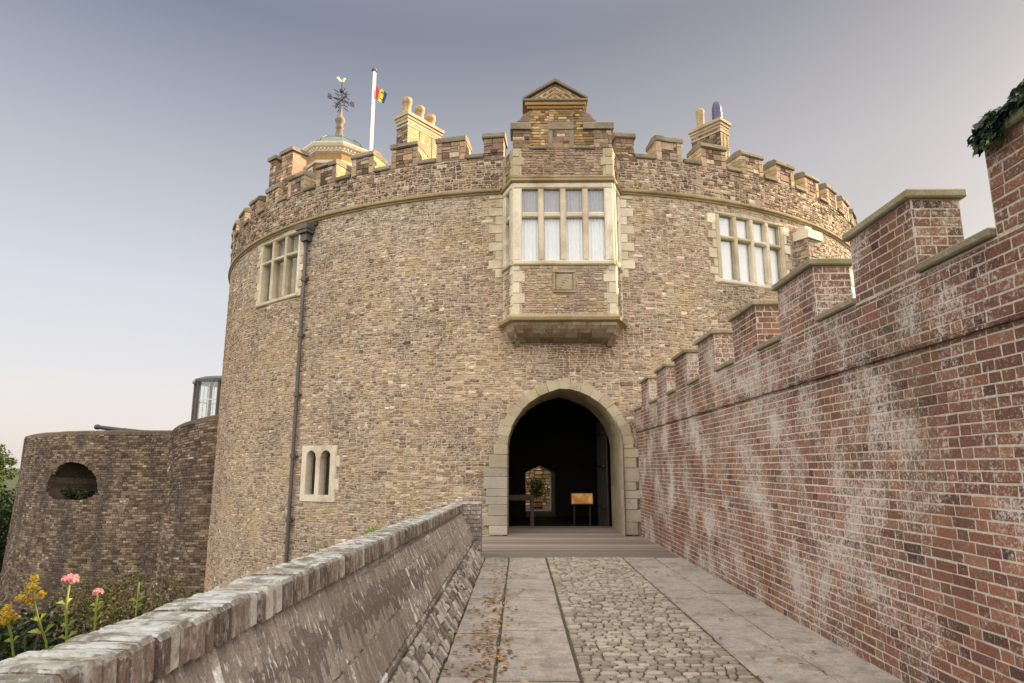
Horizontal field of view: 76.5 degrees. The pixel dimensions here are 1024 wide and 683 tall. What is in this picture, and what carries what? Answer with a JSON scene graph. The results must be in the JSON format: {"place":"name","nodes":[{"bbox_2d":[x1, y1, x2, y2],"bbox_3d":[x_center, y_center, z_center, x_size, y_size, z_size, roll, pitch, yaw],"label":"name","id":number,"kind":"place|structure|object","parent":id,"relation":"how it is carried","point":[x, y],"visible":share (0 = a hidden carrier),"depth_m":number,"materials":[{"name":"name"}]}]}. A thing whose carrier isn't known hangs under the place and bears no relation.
{"place":"outdoors","nodes":[
{"label":"outdoors","id":0,"kind":"place"},
{"bbox_2d":[0,469,59,649],"bbox_3d":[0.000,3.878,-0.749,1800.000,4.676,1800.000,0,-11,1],"label":"ground","id":1,"kind":"structure","parent":0,"point":[10,484],"depth_m":77.09,"materials":[{"name":"green plant"}]},
{"bbox_2d":[0,500,12,566],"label":"hedge shrub","id":2,"kind":"object","parent":1,"relation":"on","point":[2,527],"visible":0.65,"depth_m":28.99,"materials":[{"name":"green plant"}]},
{"bbox_2d":[0,484,16,575],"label":"hedge shrub","id":3,"kind":"object","parent":1,"relation":"on","point":[6,498],"visible":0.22,"depth_m":31.84,"materials":[{"name":"green plant"}]},
{"bbox_2d":[0,444,18,494],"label":"tree","id":4,"kind":"object","parent":1,"relation":"on","point":[9,461],"visible":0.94,"depth_m":52.28,"materials":[{"name":"green plant"}]},
{"bbox_2d":[0,606,68,660],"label":"moat shrub","id":5,"kind":"object","parent":1,"relation":"on","point":[29,645],"visible":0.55,"depth_m":13.31,"materials":[{"name":"green plant"}]},
{"bbox_2d":[0,601,103,659],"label":"moat shrub","id":6,"kind":"object","parent":1,"relation":"on","point":[52,632],"visible":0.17,"depth_m":14.85,"materials":[{"name":"green plant"}]},
{"bbox_2d":[0,414,218,640],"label":"bastion","id":7,"kind":"object","parent":1,"relation":"on","point":[146,505],"visible":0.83,"depth_m":24.25,"materials":[{"name":"brick"}]},
{"bbox_2d":[60,487,93,499],"bbox_3d":[-16.782,5.931,25.075,1.036,0.630,0.801,0,-11,1],"label":"weed","id":8,"kind":"object","parent":7,"relation":"on","point":[78,494],"visible":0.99,"depth_m":24.94,"materials":[{"name":"green plant"}]},
{"bbox_2d":[94,424,137,429],"bbox_3d":[-15.768,3.906,26.329,2.647,1.115,0.820,0,-11,1],"label":"cannon","id":9,"kind":"object","parent":7,"relation":"on","point":[97,427],"visible":0.24,"depth_m":26.48,"materials":[{"name":"metal"}]},
{"bbox_2d":[191,376,221,419],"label":"pavilion","id":10,"kind":"structure","parent":7,"relation":"on","point":[210,382],"depth_m":28.51,"materials":[{"name":"grey glass"}]},
{"bbox_2d":[35,564,204,642],"bbox_3d":[-8.994,7.370,15.201,3.416,3.904,3.278,0,-11,1],"label":"shrub","id":11,"kind":"object","parent":1,"relation":"on","point":[115,612],"visible":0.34,"depth_m":15.20,"materials":[{"name":"green plant"}]},
{"bbox_2d":[0,502,483,682],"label":"parapet wall","id":12,"kind":"structure","parent":1,"relation":"on","point":[386,604],"depth_m":3.22,"materials":[{"name":"stone"}]},
{"bbox_2d":[0,603,20,657],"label":"valerian flower","id":13,"kind":"object","parent":12,"relation":"attached to","point":[5,613],"visible":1,"depth_m":1.81,"materials":[{"name":"yellow plant"}]},
{"bbox_2d":[15,574,55,649],"bbox_3d":[-1.405,0.859,1.925,0.052,0.344,0.179,0,-11,1],"label":"valerian flower","id":14,"kind":"object","parent":12,"relation":"attached to","point":[31,601],"visible":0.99,"depth_m":1.91,"materials":[{"name":"yellow plant"}]},
{"bbox_2d":[57,573,80,641],"bbox_3d":[-1.407,0.895,2.047,0.054,0.320,0.094,4,-12,-21],"label":"valerian flower","id":15,"kind":"object","parent":12,"relation":"attached to","point":[70,579],"visible":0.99,"depth_m":2.05,"materials":[{"name":"green plant"}]},
{"bbox_2d":[90,588,103,630],"bbox_3d":[-1.401,0.943,2.185,0.039,0.218,0.088,0,-11,1],"label":"valerian flower","id":16,"kind":"object","parent":12,"relation":"attached to","point":[97,592],"visible":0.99,"depth_m":2.19,"materials":[{"name":"green plant"}]},
{"bbox_2d":[128,582,144,617],"bbox_3d":[-1.396,0.990,2.423,0.013,0.175,0.090,-2,-11,12],"label":"flower bud","id":17,"kind":"object","parent":12,"relation":"attached to","point":[136,601],"visible":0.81,"depth_m":2.43,"materials":[{"name":"green plant"}]},
{"bbox_2d":[363,524,379,535],"bbox_3d":[-1.226,1.643,5.723,0.075,0.078,0.582,0,-11,-2],"label":"grass tuft","id":18,"kind":"object","parent":12,"relation":"on","point":[372,529],"visible":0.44,"depth_m":5.66,"materials":[{"name":"green plant"}]},
{"bbox_2d":[203,77,857,591],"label":"castle keep","id":19,"kind":"structure","parent":1,"relation":"on","point":[429,319],"depth_m":17.40,"materials":[{"name":"stone"}]},
{"bbox_2d":[254,231,303,308],"bbox_3d":[-7.051,-2.202,20.030,2.805,2.120,0.398,-9,-14,39],"label":"window","id":20,"kind":"structure","parent":19,"relation":"in","point":[280,265],"depth_m":20.10,"materials":[{"name":"stone"}]},
{"bbox_2d":[299,445,340,501],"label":"window","id":21,"kind":"structure","parent":19,"relation":"in","point":[318,482],"depth_m":17.47,"materials":[{"name":"stone"}]},
{"bbox_2d":[369,66,386,150],"bbox_3d":[-4.656,-6.629,22.317,0.570,6.280,0.176,0,-11,1],"label":"flagpole","id":22,"kind":"object","parent":19,"relation":"on","point":[380,95],"visible":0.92,"depth_m":22.64,"materials":[{"name":"white metal"}]},
{"bbox_2d":[509,494,533,525],"bbox_3d":[0.179,5.091,19.615,0.970,0.920,0.550,0,-11,1],"label":"table","id":23,"kind":"object","parent":19,"relation":"on","point":[530,497],"visible":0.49,"depth_m":19.41,"materials":[{"name":"brown wood"}]},
{"bbox_2d":[526,479,548,508],"bbox_3d":[1.060,6.672,28.472,1.061,1.295,0.918,-3,-11,15],"label":"planter","id":24,"kind":"object","parent":19,"relation":"on","point":[538,503],"visible":0.88,"depth_m":28.34,"materials":[{"name":"ceramic"}]},
{"bbox_2d":[488,148,634,346],"bbox_3d":[1.289,-2.407,16.547,3.816,5.081,0.990,0,-11,1],"label":"oriel window","id":25,"kind":"structure","parent":19,"relation":"in","point":[577,297],"depth_m":16.32,"materials":[{"name":"stone"}]},
{"bbox_2d":[570,492,593,524],"bbox_3d":[2.148,5.119,19.891,0.700,0.970,0.189,0,-11,1],"label":"information panel","id":26,"kind":"object","parent":19,"relation":"on","point":[581,498],"visible":1,"depth_m":19.91,"materials":[{"name":"brown wood"}]},
{"bbox_2d":[706,210,791,289],"bbox_3d":[6.649,-2.475,18.169,3.022,2.050,0.307,5,-12,-24],"label":"window","id":27,"kind":"structure","parent":19,"relation":"in","point":[745,251],"depth_m":18.07,"materials":[{"name":"stone"}]},
{"bbox_2d":[634,105,1023,682],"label":"brick wall","id":28,"kind":"structure","parent":1,"relation":"on","point":[823,453],"depth_m":5.24,"materials":[{"name":"brick"}]},
{"bbox_2d":[967,79,1023,157],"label":"ivy","id":29,"kind":"object","parent":28,"relation":"on","point":[988,123],"visible":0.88,"depth_m":3.83,"materials":[{"name":"green plant"}]},
{"bbox_2d":[0,0,1023,468],"label":"sky","id":30,"kind":"structure","parent":0,"point":[136,135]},
{"bbox_2d":[482,526,679,557],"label":"timber deck","id":31,"kind":"structure","parent":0,"point":[558,541],"depth_m":13.68,"materials":[{"name":"grey wood"}]},
{"bbox_2d":[436,557,826,682],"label":"path","id":32,"kind":"structure","parent":0,"point":[569,641],"depth_m":6.26,"materials":[{"name":"grey stone"}]},
{"bbox_2d":[438,557,901,682],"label":"paving slabs","id":33,"kind":"structure","parent":32,"relation":"on","point":[546,655],"depth_m":6.41,"materials":[{"name":"stone"}]},
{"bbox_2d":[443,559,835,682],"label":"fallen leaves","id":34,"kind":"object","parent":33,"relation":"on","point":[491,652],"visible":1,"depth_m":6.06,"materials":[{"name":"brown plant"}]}
]}

